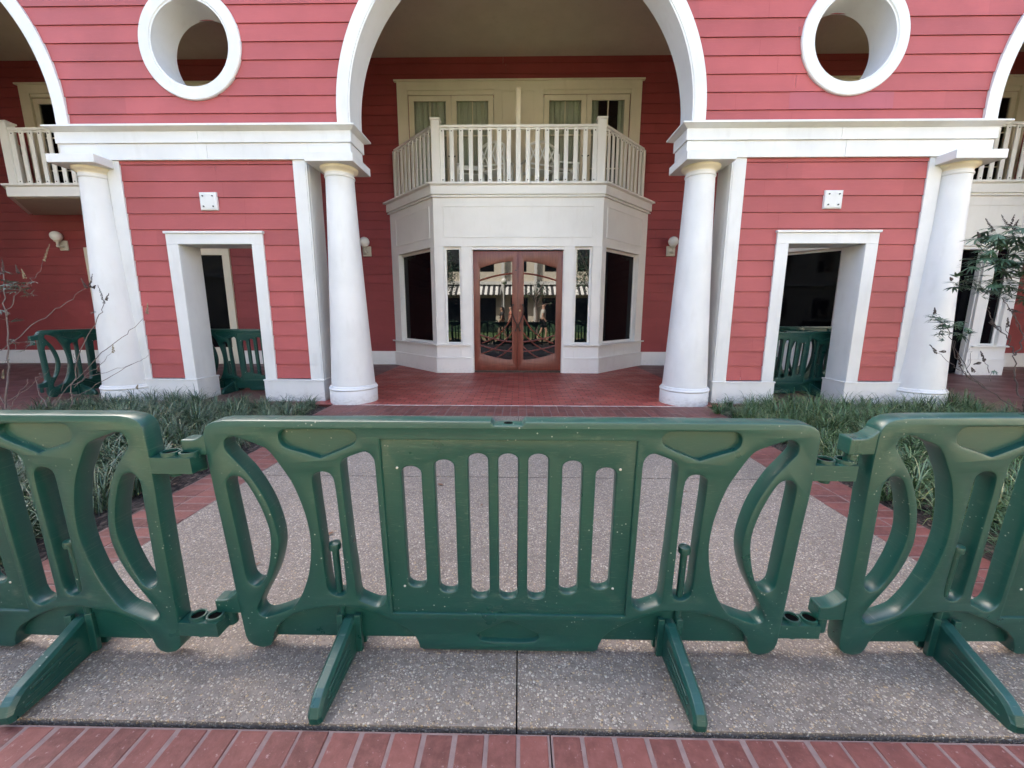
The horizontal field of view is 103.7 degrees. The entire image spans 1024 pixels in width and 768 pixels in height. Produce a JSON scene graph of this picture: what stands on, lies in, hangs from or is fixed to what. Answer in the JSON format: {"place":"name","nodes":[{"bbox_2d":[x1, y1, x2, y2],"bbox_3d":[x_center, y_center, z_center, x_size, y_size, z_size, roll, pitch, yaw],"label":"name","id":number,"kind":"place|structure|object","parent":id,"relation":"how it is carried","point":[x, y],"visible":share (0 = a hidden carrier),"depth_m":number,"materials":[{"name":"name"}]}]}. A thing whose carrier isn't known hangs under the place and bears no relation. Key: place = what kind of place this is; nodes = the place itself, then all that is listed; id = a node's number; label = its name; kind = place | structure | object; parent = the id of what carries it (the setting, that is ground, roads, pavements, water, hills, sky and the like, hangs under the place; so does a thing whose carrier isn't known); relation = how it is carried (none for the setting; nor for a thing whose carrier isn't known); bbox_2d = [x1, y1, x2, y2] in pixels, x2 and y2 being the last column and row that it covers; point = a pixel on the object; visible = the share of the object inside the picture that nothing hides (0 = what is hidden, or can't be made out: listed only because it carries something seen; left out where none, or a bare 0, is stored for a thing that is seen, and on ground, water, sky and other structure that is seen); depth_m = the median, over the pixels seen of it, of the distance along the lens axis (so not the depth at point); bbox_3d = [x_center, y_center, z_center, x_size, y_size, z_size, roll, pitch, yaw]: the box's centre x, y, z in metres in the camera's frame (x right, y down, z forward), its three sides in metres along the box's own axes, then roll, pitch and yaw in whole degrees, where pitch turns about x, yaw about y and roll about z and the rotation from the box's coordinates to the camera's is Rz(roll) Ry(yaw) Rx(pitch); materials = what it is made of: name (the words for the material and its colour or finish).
{"place":"outdoors","nodes":[
{"label":"outdoors","id":0,"kind":"place"},
{"bbox_2d":[0,382,324,572],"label":"mondo grass","id":1,"kind":"structure","parent":0,"point":[198,416],"depth_m":4.70,"materials":[{"name":"green plant"}]},
{"bbox_2d":[0,403,1021,575],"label":"planting soil","id":2,"kind":"structure","parent":0,"point":[180,482],"depth_m":2.99,"materials":[{"name":"brown soil"}]},
{"bbox_2d":[0,244,148,409],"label":"flowering shrub","id":3,"kind":"object","parent":2,"relation":"on","point":[14,320],"visible":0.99,"depth_m":4.96,"materials":[{"name":"brown plant"}]},
{"bbox_2d":[921,215,1023,411],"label":"flowering shrub","id":4,"kind":"object","parent":2,"relation":"on","point":[996,240],"visible":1,"depth_m":4.33,"materials":[{"name":"green plant"}]},
{"bbox_2d":[0,415,1023,743],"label":"path","id":5,"kind":"structure","parent":0,"point":[822,687],"depth_m":1.51,"materials":[{"name":"grey concrete"}]},
{"bbox_2d":[0,410,229,724],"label":"crowd barrier","id":6,"kind":"object","parent":5,"relation":"on","point":[90,605],"visible":1,"depth_m":1.46,"materials":[{"name":"green plastic"}]},
{"bbox_2d":[7,418,996,765],"bbox_3d":[0.043,0.856,2.801,10.000,0.002,4.820,0,10,1],"label":"path joint","id":7,"kind":"object","parent":5,"relation":"on","point":[517,672],"depth_m":1.30,"materials":[{"name":"black"}]},
{"bbox_2d":[181,415,858,731],"bbox_3d":[0.016,0.594,1.433,2.316,0.952,0.540,0,13,1],"label":"crowd barrier","id":8,"kind":"object","parent":5,"relation":"on","point":[584,613],"visible":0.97,"depth_m":1.44,"materials":[{"name":"green plastic"}]},
{"bbox_2d":[808,412,1023,733],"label":"crowd barrier","id":9,"kind":"object","parent":5,"relation":"on","point":[935,611],"visible":0.99,"depth_m":1.44,"materials":[{"name":"green plastic"}]},
{"bbox_2d":[0,405,1023,767],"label":"brick border","id":10,"kind":"object","parent":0,"point":[306,751],"visible":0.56,"depth_m":1.22,"materials":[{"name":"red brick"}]},
{"bbox_2d":[0,363,1023,411],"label":"side pavement","id":11,"kind":"structure","parent":0,"point":[1004,384],"depth_m":7.36,"materials":[{"name":"brick"}]},
{"bbox_2d":[27,328,101,396],"bbox_3d":[-6.756,-0.449,7.013,0.540,1.047,2.316,5,11,10],"label":"crowd barrier","id":12,"kind":"object","parent":11,"relation":"on","point":[65,338],"visible":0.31,"depth_m":6.29,"materials":[{"name":"green plastic"}]},
{"bbox_2d":[211,329,265,393],"bbox_3d":[-4.008,-0.372,6.604,2.316,1.047,0.540,0,13,0],"label":"crowd barrier","id":13,"kind":"object","parent":11,"relation":"on","point":[230,381],"visible":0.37,"depth_m":6.63,"materials":[{"name":"green plastic"}]},
{"bbox_2d":[0,0,1023,409],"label":"hotel building","id":14,"kind":"structure","parent":11,"relation":"on","point":[190,174],"depth_m":5.79,"materials":[{"name":"red paint"}]},
{"bbox_2d":[32,99,72,182],"bbox_3d":[-10.740,-5.503,9.650,1.580,2.550,0.218,0,10,1],"label":"balcony door","id":15,"kind":"structure","parent":14,"relation":"in","point":[44,113],"depth_m":9.51,"materials":[{"name":"beige paint"}]},
{"bbox_2d":[49,231,68,250],"bbox_3d":[-11.121,-3.511,9.841,0.236,0.436,0.273,0,10,1],"label":"wall lamp","id":16,"kind":"object","parent":14,"relation":"attached to","point":[56,237],"visible":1,"depth_m":9.82,"materials":[{"name":"white glass"}]},
{"bbox_2d":[83,247,239,363],"bbox_3d":[-8.807,-1.958,10.196,3.630,2.885,0.056,0,10,1],"label":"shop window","id":17,"kind":"structure","parent":14,"relation":"in","point":[216,263],"depth_m":10.10,"materials":[{"name":"beige paint"}]},
{"bbox_2d":[360,237,371,256],"bbox_3d":[-3.562,-3.333,9.741,0.236,0.436,0.273,0,10,1],"label":"wall lamp","id":18,"kind":"object","parent":14,"relation":"attached to","point":[364,243],"visible":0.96,"depth_m":9.71,"materials":[{"name":"white glass"}]},
{"bbox_2d":[408,96,464,187],"bbox_3d":[-1.901,-5.461,9.502,1.580,2.550,0.217,0,10,1],"label":"balcony door","id":19,"kind":"structure","parent":14,"relation":"in","point":[421,108],"depth_m":9.42,"materials":[{"name":"beige paint"}]},
{"bbox_2d":[439,95,493,181],"bbox_3d":[-0.916,-5.457,9.487,1.570,2.550,0.220,0,10,1],"label":"balcony door","id":20,"kind":"structure","parent":14,"relation":"in","point":[477,109],"depth_m":9.41,"materials":[{"name":"beige paint"}]},
{"bbox_2d":[457,163,483,180],"bbox_3d":[-0.947,-4.600,9.164,0.610,0.645,0.508,-1,10,-8],"label":"garden chair","id":21,"kind":"object","parent":14,"relation":"on","point":[466,175],"visible":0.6,"depth_m":8.93,"materials":[{"name":"white"}]},
{"bbox_2d":[473,251,517,369],"bbox_3d":[-0.354,-1.559,8.733,0.954,2.547,0.103,0,10,1],"label":"entrance door","id":22,"kind":"structure","parent":14,"relation":"in","point":[495,273],"depth_m":8.74,"materials":[{"name":"brown wood"}]},
{"bbox_2d":[482,140,513,180],"bbox_3d":[-0.328,-4.721,8.847,0.610,0.994,0.508,4,11,23],"label":"garden chair","id":23,"kind":"object","parent":14,"relation":"on","point":[503,169],"visible":0.54,"depth_m":8.60,"materials":[{"name":"white"}]},
{"bbox_2d":[521,140,553,180],"bbox_3d":[0.567,-4.716,8.832,0.650,0.994,0.508,-4,11,-21],"label":"garden chair","id":24,"kind":"object","parent":14,"relation":"on","point":[532,172],"visible":0.43,"depth_m":8.64,"materials":[{"name":"white"}]},
{"bbox_2d":[518,251,562,370],"bbox_3d":[0.606,-1.555,8.717,0.954,2.547,0.103,0,10,1],"label":"entrance door","id":25,"kind":"structure","parent":14,"relation":"in","point":[540,273],"depth_m":8.73,"materials":[{"name":"brown wood"}]},
{"bbox_2d":[552,154,579,180],"bbox_3d":[1.199,-4.654,9.061,0.508,0.794,0.510,-2,10,-9],"label":"garden chair","id":26,"kind":"object","parent":14,"relation":"on","point":[570,176],"visible":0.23,"depth_m":8.87,"materials":[{"name":"white"}]},
{"bbox_2d":[543,95,598,180],"bbox_3d":[1.223,-5.447,9.451,1.570,2.550,0.220,0,10,1],"label":"balcony door","id":27,"kind":"structure","parent":14,"relation":"in","point":[558,109],"depth_m":9.38,"materials":[{"name":"beige paint"}]},
{"bbox_2d":[586,94,629,188],"bbox_3d":[2.225,-5.442,9.435,1.017,2.550,0.156,0,10,-3],"label":"balcony door","id":28,"kind":"structure","parent":14,"relation":"in","point":[623,100],"depth_m":9.30,"materials":[{"name":"beige paint"}]},
{"bbox_2d":[666,236,678,255],"bbox_3d":[3.846,-3.299,9.617,0.236,0.436,0.273,0,10,1],"label":"wall lamp","id":29,"kind":"object","parent":14,"relation":"attached to","point":[673,241],"visible":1,"depth_m":9.58,"materials":[{"name":"white glass"}]},
{"bbox_2d":[973,91,1017,179],"bbox_3d":[10.887,-5.402,9.290,1.580,2.550,0.220,0,10,1],"label":"balcony door","id":30,"kind":"structure","parent":14,"relation":"in","point":[1008,102],"depth_m":9.13,"materials":[{"name":"beige paint"}]},
{"bbox_2d":[774,326,804,377],"bbox_3d":[4.151,-0.488,7.231,2.316,1.085,0.540,1,13,3],"label":"crowd barrier","id":31,"kind":"object","parent":11,"relation":"on","point":[789,328],"visible":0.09,"depth_m":7.18,"materials":[{"name":"green plastic"}]},
{"bbox_2d":[773,331,830,396],"bbox_3d":[4.290,-0.320,6.418,2.316,1.038,0.540,0,13,0],"label":"crowd barrier","id":32,"kind":"object","parent":11,"relation":"on","point":[812,384],"visible":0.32,"depth_m":6.44,"materials":[{"name":"green plastic"}]},
{"bbox_2d":[788,326,831,379],"bbox_3d":[6.209,-0.496,7.298,2.316,1.085,0.540,0,13,-2],"label":"crowd barrier","id":33,"kind":"object","parent":11,"relation":"on","point":[816,328],"visible":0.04,"depth_m":7.30,"materials":[{"name":"green plastic"}]},
{"bbox_2d":[316,365,722,408],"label":"porch floor","id":34,"kind":"structure","parent":0,"point":[629,386],"depth_m":7.03,"materials":[{"name":"brick"}]},
{"bbox_2d":[333,404,704,406],"bbox_3d":[0.094,0.333,5.737,5.340,0.052,0.013,0,10,1],"label":"white edge strip","id":35,"kind":"object","parent":34,"relation":"attached to","point":[525,405],"visible":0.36,"depth_m":5.73,"materials":[{"name":"paint"}]},
{"bbox_2d":[702,386,1023,554],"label":"mondo grass","id":36,"kind":"structure","parent":0,"point":[847,416],"depth_m":4.69,"materials":[{"name":"green plant"}]}
]}

